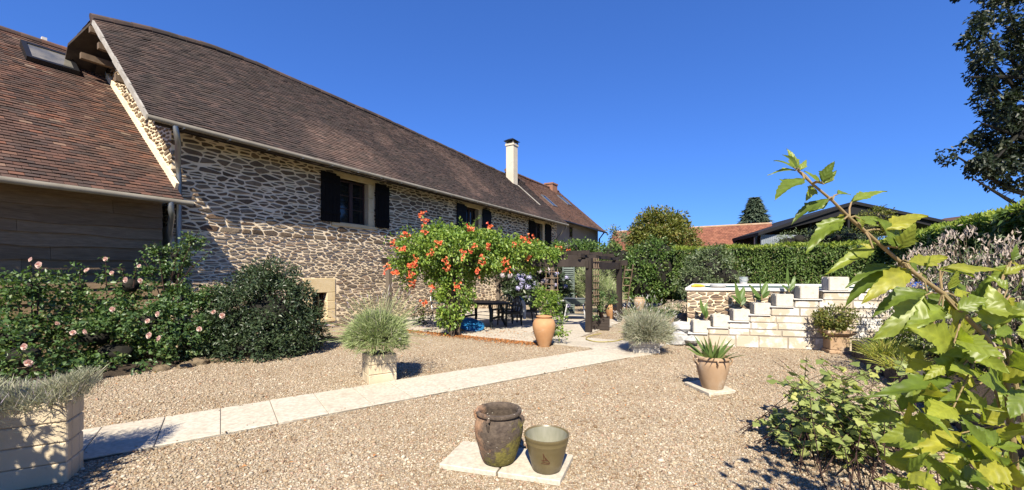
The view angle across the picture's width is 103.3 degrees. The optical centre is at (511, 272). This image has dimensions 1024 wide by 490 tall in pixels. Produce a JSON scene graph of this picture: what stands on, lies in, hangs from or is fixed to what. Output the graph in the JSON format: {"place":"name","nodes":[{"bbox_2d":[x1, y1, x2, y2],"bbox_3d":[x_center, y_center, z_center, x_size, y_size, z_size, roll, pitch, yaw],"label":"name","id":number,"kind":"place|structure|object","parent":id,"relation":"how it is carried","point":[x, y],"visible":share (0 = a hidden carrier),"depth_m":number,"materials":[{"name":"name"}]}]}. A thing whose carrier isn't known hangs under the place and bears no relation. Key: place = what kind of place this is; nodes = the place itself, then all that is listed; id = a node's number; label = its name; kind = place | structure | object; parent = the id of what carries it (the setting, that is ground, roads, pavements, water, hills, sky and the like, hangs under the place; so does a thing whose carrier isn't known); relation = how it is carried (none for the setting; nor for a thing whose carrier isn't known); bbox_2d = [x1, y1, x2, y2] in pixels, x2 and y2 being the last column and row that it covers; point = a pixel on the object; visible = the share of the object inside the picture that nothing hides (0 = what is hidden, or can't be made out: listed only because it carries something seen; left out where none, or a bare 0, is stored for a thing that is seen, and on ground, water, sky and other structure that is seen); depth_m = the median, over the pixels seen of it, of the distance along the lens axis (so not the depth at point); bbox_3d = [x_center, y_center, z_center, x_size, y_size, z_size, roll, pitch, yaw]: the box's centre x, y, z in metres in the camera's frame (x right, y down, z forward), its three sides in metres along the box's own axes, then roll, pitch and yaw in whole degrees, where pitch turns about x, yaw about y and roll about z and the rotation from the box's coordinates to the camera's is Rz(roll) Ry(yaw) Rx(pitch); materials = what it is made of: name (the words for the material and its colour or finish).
{"place":"outdoors","nodes":[
{"label":"outdoors","id":0,"kind":"place"},
{"bbox_2d":[81,349,629,461],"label":"path","id":1,"kind":"structure","parent":0,"point":[118,439],"depth_m":4.75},
{"bbox_2d":[0,290,1003,489],"bbox_3d":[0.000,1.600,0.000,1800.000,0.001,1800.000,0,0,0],"label":"ground","id":2,"kind":"structure","parent":0,"point":[615,328],"depth_m":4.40,"materials":[{"name":"beige gravel"}]},
{"bbox_2d":[0,393,83,489],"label":"block planter","id":3,"kind":"object","parent":2,"relation":"on","point":[42,448],"visible":0.97,"depth_m":3.03,"materials":[{"name":"concrete"}]},
{"bbox_2d":[0,362,110,432],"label":"lavender","id":4,"kind":"object","parent":3,"relation":"in","point":[22,394],"visible":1,"depth_m":3.05,"materials":[{"name":"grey plant"}]},
{"bbox_2d":[0,25,193,369],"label":"timber barn","id":5,"kind":"structure","parent":2,"relation":"on","point":[85,181],"depth_m":7.73,"materials":[{"name":"brown wood"}]},
{"bbox_2d":[151,364,169,371],"bbox_3d":[-5.750,1.567,6.650,0.238,0.122,0.223,0,0,0],"label":"rock","id":6,"kind":"object","parent":2,"relation":"on","point":[160,367],"visible":0.73,"depth_m":6.59,"materials":[{"name":"beige stone"}]},
{"bbox_2d":[0,334,340,385],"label":"flower bed","id":7,"kind":"object","parent":2,"relation":"on","point":[123,370],"visible":0.12,"depth_m":6.50,"materials":[{"name":"soil"}]},
{"bbox_2d":[0,257,94,384],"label":"rose bush","id":8,"kind":"object","parent":7,"relation":"on","point":[19,338],"visible":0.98,"depth_m":5.86,"materials":[{"name":"green plant"}]},
{"bbox_2d":[33,256,220,375],"bbox_3d":[-6.647,0.676,6.867,2.754,1.942,1.788,0,0,0],"label":"rose bush","id":9,"kind":"object","parent":7,"relation":"on","point":[140,326],"visible":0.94,"depth_m":6.73,"materials":[{"name":"green plant"}]},
{"bbox_2d":[138,230,234,330],"bbox_3d":[-5.862,0.192,7.674,1.709,1.990,1.326,0,0,13],"label":"rose bush","id":10,"kind":"object","parent":7,"relation":"on","point":[167,268],"visible":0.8,"depth_m":7.51,"materials":[{"name":"green plant"}]},
{"bbox_2d":[176,361,194,368],"bbox_3d":[-5.548,1.565,6.872,0.260,0.132,0.229,0,0,27],"label":"rock","id":11,"kind":"object","parent":2,"relation":"on","point":[186,364],"visible":0.77,"depth_m":6.83,"materials":[{"name":"beige stone"}]},
{"bbox_2d":[189,356,209,365],"bbox_3d":[-5.474,1.556,7.108,0.322,0.170,0.327,0,0,0],"label":"rock","id":12,"kind":"object","parent":2,"relation":"on","point":[199,360],"visible":0.57,"depth_m":7.02,"materials":[{"name":"beige stone"}]},
{"bbox_2d":[173,253,332,362],"bbox_3d":[-4.935,0.631,7.958,2.468,2.046,2.076,0,0,0],"label":"evergreen shrub","id":13,"kind":"object","parent":2,"relation":"on","point":[270,317],"visible":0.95,"depth_m":7.63,"materials":[{"name":"green plant"}]},
{"bbox_2d":[65,13,568,346],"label":"stone house","id":14,"kind":"structure","parent":2,"relation":"on","point":[326,191],"depth_m":11.13,"materials":[{"name":"brown tile"}]},
{"bbox_2d":[303,278,335,321],"bbox_3d":[-5.534,0.775,11.520,0.300,1.250,0.980,0,0,31],"label":"window","id":15,"kind":"structure","parent":14,"relation":"in","point":[324,285],"depth_m":11.66,"materials":[{"name":"yellow stone"}]},
{"bbox_2d":[331,170,376,229],"bbox_3d":[-4.913,-2.190,12.547,0.300,1.620,1.660,0,0,31],"label":"window","id":16,"kind":"structure","parent":14,"relation":"in","point":[352,194],"depth_m":12.66,"materials":[{"name":"yellow stone"}]},
{"bbox_2d":[463,202,482,237],"bbox_3d":[-1.780,-2.190,17.723,0.300,1.620,1.480,0,0,31],"label":"window","id":17,"kind":"structure","parent":14,"relation":"in","point":[470,212],"depth_m":17.90,"materials":[{"name":"brown stone"}]},
{"bbox_2d":[533,219,545,245],"bbox_3d":[1.474,-2.190,23.100,0.300,1.620,1.450,0,0,31],"label":"window","id":18,"kind":"structure","parent":14,"relation":"in","point":[538,222],"depth_m":23.37,"materials":[{"name":"brown stone"}]},
{"bbox_2d":[362,349,396,383],"bbox_3d":[-1.974,1.391,6.030,0.403,0.417,0.400,0,0,-33],"label":"block planter","id":19,"kind":"object","parent":2,"relation":"on","point":[379,368],"visible":0.89,"depth_m":5.87,"materials":[{"name":"stone"}]},
{"bbox_2d":[318,282,435,358],"bbox_3d":[-1.950,0.684,6.027,1.686,1.138,1.649,0,0,0],"label":"lavender","id":20,"kind":"object","parent":19,"relation":"in","point":[374,328],"visible":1,"depth_m":5.74,"materials":[{"name":"green plant"}]},
{"bbox_2d":[439,441,500,476],"bbox_3d":[-0.285,1.577,3.463,0.505,0.045,0.481,0,0,16],"label":"paving slab","id":21,"kind":"object","parent":2,"relation":"on","point":[464,456],"depth_m":3.33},
{"bbox_2d":[474,402,524,466],"bbox_3d":[-0.110,1.339,3.359,0.402,0.429,0.402,0,0,-35],"label":"terracotta urn","id":22,"kind":"object","parent":21,"relation":"on","point":[498,427],"visible":1,"depth_m":3.22,"materials":[{"name":"ceramic"}]},
{"bbox_2d":[380,211,570,336],"bbox_3d":[-0.718,0.006,10.540,5.337,3.205,2.937,0,0,0],"label":"trumpet vine","id":23,"kind":"object","parent":2,"relation":"on","point":[437,243],"visible":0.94,"depth_m":10.13,"materials":[{"name":"green plant"}]},
{"bbox_2d":[407,329,551,346],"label":"fallen petals","id":24,"kind":"object","parent":2,"relation":"on","point":[483,338],"visible":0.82,"depth_m":9.75,"materials":[{"name":"plant"}]},
{"bbox_2d":[501,270,543,309],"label":"hydrangea","id":25,"kind":"object","parent":2,"relation":"on","point":[522,286],"visible":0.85,"depth_m":13.82,"materials":[{"name":"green plant"}]},
{"bbox_2d":[498,448,572,485],"bbox_3d":[0.206,1.577,3.321,0.525,0.045,0.476,0,0,16],"label":"paving slab","id":26,"kind":"object","parent":2,"relation":"on","point":[520,468],"depth_m":3.17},
{"bbox_2d":[524,425,568,474],"bbox_3d":[0.275,1.414,3.225,0.361,0.280,0.361,0,0,0],"label":"glazed pot","id":27,"kind":"object","parent":26,"relation":"on","point":[546,446],"visible":1,"depth_m":3.12,"materials":[{"name":"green ceramic"}]},
{"bbox_2d":[533,315,555,346],"bbox_3d":[0.697,1.275,8.826,0.500,0.690,0.500,0,0,0],"label":"terracotta jar","id":28,"kind":"object","parent":2,"relation":"on","point":[544,326],"visible":0.99,"depth_m":8.66,"materials":[{"name":"orange ceramic"}]},
{"bbox_2d":[532,283,571,340],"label":"potted bush","id":29,"kind":"object","parent":28,"relation":"in","point":[552,296],"visible":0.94,"depth_m":9.48,"materials":[{"name":"green plant"}]},
{"bbox_2d":[541,272,576,315],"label":"hydrangea","id":30,"kind":"object","parent":2,"relation":"on","point":[564,287],"visible":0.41,"depth_m":14.95,"materials":[{"name":"green plant"}]},
{"bbox_2d":[562,267,574,312],"bbox_3d":[2.232,0.625,16.000,0.480,1.950,0.065,0,0,12],"label":"louvred panel","id":31,"kind":"object","parent":2,"relation":"on","point":[569,272],"visible":0.39,"depth_m":15.97,"materials":[{"name":"grey wood"}]},
{"bbox_2d":[549,267,601,299],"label":"shaded bush","id":32,"kind":"object","parent":2,"relation":"on","point":[560,270],"visible":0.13,"depth_m":19.29,"materials":[{"name":"green plant"}]},
{"bbox_2d":[573,267,629,309],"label":"silvery bush","id":33,"kind":"object","parent":2,"relation":"on","point":[603,275],"visible":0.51,"depth_m":15.91,"materials":[{"name":"green plant"}]},
{"bbox_2d":[594,241,633,288],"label":"green bush","id":34,"kind":"object","parent":2,"relation":"on","point":[615,249],"visible":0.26,"depth_m":29.39,"materials":[{"name":"green plant"}]},
{"bbox_2d":[605,224,628,244],"bbox_3d":[8.887,-1.306,34.059,2.055,5.812,1.558,0,0,28],"label":"young tree","id":35,"kind":"object","parent":2,"relation":"on","point":[621,234],"visible":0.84,"depth_m":34.01,"materials":[{"name":"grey plant"}]},
{"bbox_2d":[622,265,633,310],"bbox_3d":[4.515,0.646,16.129,0.356,1.932,1.102,0,0,0],"label":"ladder","id":36,"kind":"object","parent":2,"relation":"on","point":[629,285],"visible":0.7,"depth_m":15.97,"materials":[{"name":"brown wood"}]},
{"bbox_2d":[634,297,644,309],"bbox_3d":[5.463,1.320,17.372,0.480,0.560,0.480,0,0,0],"label":"terracotta jar","id":37,"kind":"object","parent":2,"relation":"on","point":[638,301],"visible":0.73,"depth_m":17.20,"materials":[{"name":"ceramic"}]},
{"bbox_2d":[622,234,677,307],"bbox_3d":[6.600,-0.050,18.554,3.821,3.439,2.578,0,0,0],"label":"round bush","id":38,"kind":"object","parent":2,"relation":"on","point":[651,260],"visible":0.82,"depth_m":17.90,"materials":[{"name":"green plant"}]},
{"bbox_2d":[624,204,706,253],"bbox_3d":[11.720,-1.730,31.021,6.201,7.064,4.352,0,0,0],"label":"yellow green tree","id":39,"kind":"object","parent":2,"relation":"on","point":[673,226],"visible":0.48,"depth_m":30.18,"materials":[{"name":"green plant"}]},
{"bbox_2d":[671,331,688,344],"bbox_3d":[3.729,1.436,9.017,0.382,0.294,0.373,0,0,-41],"label":"rock","id":40,"kind":"object","parent":2,"relation":"on","point":[681,340],"visible":0.67,"depth_m":8.88,"materials":[{"name":"white stone"}]},
{"bbox_2d":[610,222,772,283],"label":"red roof house","id":41,"kind":"structure","parent":2,"relation":"on","point":[720,234],"depth_m":45.83,"materials":[{"name":"orange tile"}]},
{"bbox_2d":[685,335,699,342],"bbox_3d":[3.924,1.443,8.847,0.357,0.167,0.272,0,0,0],"label":"rock","id":42,"kind":"object","parent":2,"relation":"on","point":[690,339],"visible":0.93,"depth_m":8.76,"materials":[{"name":"white stone"}]},
{"bbox_2d":[685,380,735,395],"bbox_3d":[2.727,1.577,5.601,0.463,0.045,0.650,0,0,-9],"label":"paving slab","id":43,"kind":"object","parent":2,"relation":"on","point":[697,386],"depth_m":5.41,"materials":[{"name":"beige stone"}]},
{"bbox_2d":[693,353,732,389],"bbox_3d":[2.720,1.337,5.499,0.456,0.435,0.455,0,0,-45],"label":"terracotta pot","id":44,"kind":"object","parent":43,"relation":"on","point":[713,373],"visible":0.86,"depth_m":5.35,"materials":[{"name":"ceramic"}]},
{"bbox_2d":[685,328,742,358],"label":"strap leaved lily","id":45,"kind":"object","parent":44,"relation":"in","point":[708,351],"visible":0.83,"depth_m":5.48,"materials":[{"name":"green plant"}]},
{"bbox_2d":[736,196,772,223],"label":"fir tree","id":46,"kind":"object","parent":2,"relation":"on","point":[754,211],"visible":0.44,"depth_m":61.13,"materials":[{"name":"green plant"}]},
{"bbox_2d":[671,238,885,301],"bbox_3d":[10.139,0.180,16.127,7.147,2.873,1.486,0,0,30],"label":"hedge","id":47,"kind":"object","parent":2,"relation":"on","point":[770,262],"visible":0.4,"depth_m":15.40,"materials":[{"name":"green plant"}]},
{"bbox_2d":[685,283,931,333],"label":"stone wall","id":48,"kind":"structure","parent":2,"relation":"on","point":[720,300],"depth_m":9.20,"materials":[{"name":"stone"}]},
{"bbox_2d":[739,277,747,283],"bbox_3d":[7.196,0.230,12.592,0.261,0.215,0.276,0,0,0],"label":"white bucket","id":49,"kind":"object","parent":48,"relation":"on","point":[743,280],"visible":1,"depth_m":12.51,"materials":[{"name":"plastic"}]},
{"bbox_2d":[688,290,958,350],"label":"stepped wall","id":50,"kind":"structure","parent":2,"relation":"on","point":[785,327],"depth_m":8.47,"materials":[{"name":"beige stone"}]},
{"bbox_2d":[670,321,691,332],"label":"stone block","id":51,"kind":"structure","parent":50,"relation":"on","point":[687,327],"depth_m":9.19,"materials":[{"name":"white stone"}]},
{"bbox_2d":[691,319,709,332],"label":"block planter","id":52,"kind":"object","parent":50,"relation":"on","point":[699,325],"visible":0.96,"depth_m":8.90,"materials":[{"name":"stone"}]},
{"bbox_2d":[700,298,707,319],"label":"canna plant","id":53,"kind":"object","parent":52,"relation":"in","point":[704,310],"visible":1,"depth_m":9.01,"materials":[{"name":"green plant"}]},
{"bbox_2d":[710,314,729,326],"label":"block planter","id":54,"kind":"object","parent":50,"relation":"on","point":[719,320],"visible":0.99,"depth_m":8.80,"materials":[{"name":"concrete"}]},
{"bbox_2d":[729,308,749,320],"bbox_3d":[4.971,0.907,8.858,0.323,0.255,0.320,0,0,13],"label":"block planter","id":55,"kind":"object","parent":50,"relation":"on","point":[738,314],"visible":0.98,"depth_m":8.72,"materials":[{"name":"concrete"}]},
{"bbox_2d":[731,282,745,306],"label":"canna plant","id":56,"kind":"object","parent":55,"relation":"in","point":[740,298],"visible":1,"depth_m":8.85,"materials":[{"name":"green plant"}]},
{"bbox_2d":[749,302,770,314],"bbox_3d":[5.362,0.759,8.768,0.316,0.249,0.320,0,0,13],"label":"block planter","id":57,"kind":"object","parent":50,"relation":"on","point":[763,308],"visible":1,"depth_m":8.63,"materials":[{"name":"concrete"}]},
{"bbox_2d":[748,272,769,299],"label":"canna plant","id":58,"kind":"object","parent":57,"relation":"in","point":[764,292],"visible":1,"depth_m":8.76,"materials":[{"name":"green plant"}]},
{"bbox_2d":[771,293,793,306],"bbox_3d":[5.774,0.574,8.673,0.329,0.260,0.320,0,0,13],"label":"block planter","id":59,"kind":"object","parent":50,"relation":"on","point":[781,299],"visible":0.98,"depth_m":8.53,"materials":[{"name":"concrete"}]},
{"bbox_2d":[781,266,795,291],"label":"canna plant","id":60,"kind":"object","parent":59,"relation":"in","point":[792,286],"visible":1,"depth_m":8.66,"materials":[{"name":"green plant"}]},
{"bbox_2d":[794,285,818,298],"bbox_3d":[6.216,0.405,8.571,0.340,0.269,0.320,0,0,13],"label":"block planter","id":61,"kind":"object","parent":50,"relation":"on","point":[806,292],"visible":0.99,"depth_m":8.43,"materials":[{"name":"concrete"}]},
{"bbox_2d":[821,277,848,290],"bbox_3d":[6.734,0.222,8.451,0.359,0.284,0.320,0,0,13],"label":"block planter","id":62,"kind":"object","parent":50,"relation":"on","point":[834,283],"visible":0.98,"depth_m":8.31,"materials":[{"name":"concrete"}]},
{"bbox_2d":[771,226,879,247],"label":"grey shrub","id":63,"kind":"object","parent":2,"relation":"on","point":[845,235],"visible":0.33,"depth_m":25.69,"materials":[{"name":"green plant"}]},
{"bbox_2d":[818,328,856,354],"bbox_3d":[6.516,1.370,8.150,0.490,0.460,0.490,0,0,16],"label":"planter","id":64,"kind":"object","parent":2,"relation":"on","point":[837,344],"visible":0.88,"depth_m":8.00,"materials":[{"name":"stone"}]},
{"bbox_2d":[810,303,860,340],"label":"variegated shrub","id":65,"kind":"object","parent":64,"relation":"in","point":[828,320],"visible":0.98,"depth_m":8.05,"materials":[{"name":"green plant"}]},
{"bbox_2d":[732,201,950,247],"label":"open barn","id":66,"kind":"structure","parent":2,"relation":"on","point":[808,221],"depth_m":39.39,"materials":[{"name":"metal"}]},
{"bbox_2d":[740,355,980,489],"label":"flowering currant","id":67,"kind":"object","parent":2,"relation":"on","point":[847,417],"visible":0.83,"depth_m":3.41,"materials":[{"name":"green plant"}]},
{"bbox_2d":[852,340,893,375],"bbox_3d":[6.231,1.450,7.012,0.207,0.312,1.752,0,0,29],"label":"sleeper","id":68,"kind":"object","parent":2,"relation":"on","point":[856,354],"visible":0.3,"depth_m":7.13,"materials":[{"name":"brown wood"}]},
{"bbox_2d":[844,338,919,359],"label":"strap plant","id":69,"kind":"object","parent":68,"relation":"on","point":[867,353],"visible":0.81,"depth_m":6.42,"materials":[{"name":"green plant"}]},
{"bbox_2d":[849,204,903,252],"bbox_3d":[27.801,-2.670,31.026,3.467,5.264,2.544,0,0,0],"label":"round tree","id":70,"kind":"object","parent":2,"relation":"on","point":[878,214],"visible":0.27,"depth_m":30.57,"materials":[{"name":"green plant"}]},
{"bbox_2d":[767,149,1023,489],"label":"hibiscus","id":71,"kind":"object","parent":2,"relation":"on","point":[916,310],"visible":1,"depth_m":0.92,"materials":[{"name":"green plant"}]},
{"bbox_2d":[884,357,954,425],"bbox_3d":[5.242,1.440,5.185,0.212,0.334,2.301,0,0,29],"label":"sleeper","id":72,"kind":"object","parent":2,"relation":"on","point":[891,372],"visible":0.12,"depth_m":5.78,"materials":[{"name":"brown wood"}]},
{"bbox_2d":[877,197,1023,345],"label":"hedge","id":73,"kind":"object","parent":2,"relation":"on","point":[1008,218],"visible":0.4,"depth_m":8.25,"materials":[{"name":"green plant"}]},
{"bbox_2d":[923,348,1023,422],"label":"planting bed","id":74,"kind":"object","parent":2,"relation":"on","point":[982,390],"visible":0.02,"depth_m":4.70,"materials":[{"name":"soil"}]},
{"bbox_2d":[843,336,932,353],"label":"strap plant","id":75,"kind":"object","parent":74,"relation":"on","point":[888,341],"visible":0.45,"depth_m":6.92,"materials":[{"name":"green plant"}]},
{"bbox_2d":[865,325,910,347],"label":"strap plant","id":76,"kind":"object","parent":74,"relation":"in","point":[885,339],"visible":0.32,"depth_m":7.19,"materials":[{"name":"green plant"}]},
{"bbox_2d":[848,352,936,369],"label":"strap plant","id":77,"kind":"object","parent":74,"relation":"on","point":[883,363],"visible":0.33,"depth_m":5.75,"materials":[{"name":"green plant"}]},
{"bbox_2d":[877,218,1023,385],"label":"dry flower shrub","id":78,"kind":"object","parent":74,"relation":"on","point":[977,257],"visible":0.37,"depth_m":5.49,"materials":[{"name":"grey plant"}]},
{"bbox_2d":[878,309,1022,371],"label":"bed shrub","id":79,"kind":"object","parent":74,"relation":"on","point":[918,341],"visible":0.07,"depth_m":6.33,"materials":[{"name":"green plant"}]},
{"bbox_2d":[933,0,1023,203],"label":"oak tree","id":80,"kind":"object","parent":2,"relation":"on","point":[994,161],"visible":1,"depth_m":14.99,"materials":[{"name":"green plant"}]},
{"bbox_2d":[955,413,1023,458],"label":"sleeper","id":81,"kind":"object","parent":2,"relation":"on","point":[1020,451],"visible":0.12,"depth_m":3.60,"materials":[{"name":"brown wood"}]},
{"bbox_2d":[0,0,1023,245],"label":"sky","id":82,"kind":"structure","parent":0,"point":[627,107],"materials":[{"name":"blue"}]},
{"bbox_2d":[405,308,664,357],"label":"patio","id":83,"kind":"structure","parent":0,"point":[575,324],"depth_m":10.88,"materials":[{"name":"beige stone"}]},
{"bbox_2d":[411,304,433,324],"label":"weed","id":84,"kind":"object","parent":83,"relation":"on","point":[425,322],"visible":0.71,"depth_m":12.39,"materials":[{"name":"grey plant"}]},
{"bbox_2d":[457,318,484,330],"bbox_3d":[-1.164,1.432,11.198,0.818,0.339,0.552,0,0,14],"label":"bodyboard","id":85,"kind":"object","parent":83,"relation":"on","point":[469,324],"visible":0.84,"depth_m":11.12,"materials":[{"name":"blue plastic"}]},
{"bbox_2d":[410,323,556,340],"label":"fallen leaves","id":86,"kind":"object","parent":83,"relation":"on","point":[485,330],"visible":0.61,"depth_m":10.80,"materials":[{"name":"orange plant"}]},
{"bbox_2d":[459,300,507,328],"bbox_3d":[-0.862,1.233,12.094,1.600,0.767,1.080,0,0,31],"label":"garden table","id":87,"kind":"object","parent":83,"relation":"on","point":[489,303],"visible":0.67,"depth_m":11.82,"materials":[{"name":"black plastic"}]},
{"bbox_2d":[492,294,513,320],"bbox_3d":[-0.300,1.151,13.322,0.576,0.904,0.599,0,0,25],"label":"garden chair","id":88,"kind":"object","parent":83,"relation":"on","point":[509,308],"visible":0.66,"depth_m":13.48,"materials":[{"name":"black plastic"}]},
{"bbox_2d":[381,250,627,335],"bbox_3d":[0.017,0.491,12.391,5.772,2.221,5.446,0,0,30],"label":"pergola","id":89,"kind":"object","parent":83,"relation":"on","point":[585,258],"visible":0.55,"depth_m":10.85,"materials":[{"name":"brown wood"}]},
{"bbox_2d":[493,267,555,295],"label":"hydrangea","id":90,"kind":"object","parent":89,"relation":"attached to","point":[541,278],"visible":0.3,"depth_m":14.90,"materials":[{"name":"green plant"}]},
{"bbox_2d":[549,236,609,260],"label":"creeper","id":91,"kind":"object","parent":89,"relation":"on","point":[583,244],"visible":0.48,"depth_m":17.23,"materials":[{"name":"green plant"}]},
{"bbox_2d":[497,296,521,326],"bbox_3d":[-0.064,1.151,12.172,0.599,0.904,0.576,0,0,-32],"label":"garden chair","id":92,"kind":"object","parent":83,"relation":"on","point":[511,312],"visible":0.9,"depth_m":12.16,"materials":[{"name":"black plastic"}]},
{"bbox_2d":[512,296,525,318],"bbox_3d":[0.190,1.047,12.331,0.216,0.673,0.658,0,0,-32],"label":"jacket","id":93,"kind":"object","parent":92,"relation":"hanging from","point":[523,310],"visible":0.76,"depth_m":12.14,"materials":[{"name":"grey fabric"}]},
{"bbox_2d":[516,295,537,321],"bbox_3d":[0.491,1.151,12.711,0.599,0.904,0.576,0,0,-15],"label":"garden chair","id":94,"kind":"object","parent":83,"relation":"on","point":[532,309],"visible":0.54,"depth_m":12.76,"materials":[{"name":"black plastic"}]},
{"bbox_2d":[560,297,584,319],"bbox_3d":[2.090,1.229,13.826,0.871,0.749,0.560,0,0,8],"label":"garden chair","id":95,"kind":"object","parent":83,"relation":"on","point":[575,301],"visible":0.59,"depth_m":13.61,"materials":[{"name":"metal"}]},
{"bbox_2d":[592,316,609,330],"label":"wooden planter","id":96,"kind":"object","parent":83,"relation":"on","point":[602,323],"visible":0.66,"depth_m":11.26,"materials":[{"name":"brown wood"}]},
{"bbox_2d":[584,276,617,320],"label":"climbing plant","id":97,"kind":"object","parent":96,"relation":"in","point":[599,307],"visible":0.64,"depth_m":11.06,"materials":[{"name":"green plant"}]},
{"bbox_2d":[605,303,616,318],"bbox_3d":[3.436,1.320,13.963,0.480,0.560,0.480,0,0,0],"label":"terracotta jar","id":98,"kind":"object","parent":83,"relation":"on","point":[610,310],"visible":0.62,"depth_m":13.80,"materials":[{"name":"orange ceramic"}]},
{"bbox_2d":[628,338,659,353],"bbox_3d":[2.673,1.482,8.220,0.522,0.237,0.450,0,0,4],"label":"block planter","id":99,"kind":"object","parent":83,"relation":"on","point":[650,347],"visible":0.7,"depth_m":8.00,"materials":[{"name":"stone"}]},
{"bbox_2d":[608,295,686,346],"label":"lavender","id":100,"kind":"object","parent":99,"relation":"in","point":[651,326],"visible":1,"depth_m":7.88,"materials":[{"name":"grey plant"}]},
{"bbox_2d":[504,168,606,269],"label":"house","id":101,"kind":"structure","parent":0,"point":[582,225],"depth_m":29.12,"materials":[{"name":"brown tile"}]},
{"bbox_2d":[618,298,686,333],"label":"bank","id":102,"kind":"structure","parent":0,"point":[682,302],"depth_m":15.84,"materials":[{"name":"beige stone"}]},
{"bbox_2d":[623,301,686,321],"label":"ground cover","id":103,"kind":"object","parent":102,"relation":"on","point":[664,309],"visible":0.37,"depth_m":12.39,"materials":[{"name":"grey plant"}]},
{"bbox_2d":[674,313,686,321],"bbox_3d":[4.458,1.194,10.396,0.598,0.322,0.353,0,0,0],"label":"rock","id":104,"kind":"object","parent":102,"relation":"on","point":[682,316],"visible":0.26,"depth_m":10.32,"materials":[{"name":"grey stone"}]},
{"bbox_2d":[670,243,751,301],"bbox_3d":[7.754,-0.013,16.230,2.892,2.479,2.325,0,0,0],"label":"grey green bush","id":105,"kind":"object","parent":102,"relation":"on","point":[709,266],"visible":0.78,"depth_m":15.81,"materials":[{"name":"green plant"}]},
{"bbox_2d":[710,284,725,287],"bbox_3d":[4.756,0.292,9.357,0.340,0.090,0.340,0,0,0],"label":"pool skimmer lid","id":106,"kind":"object","parent":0,"point":[718,285],"visible":1,"depth_m":9.22,"materials":[{"name":"white plastic"}]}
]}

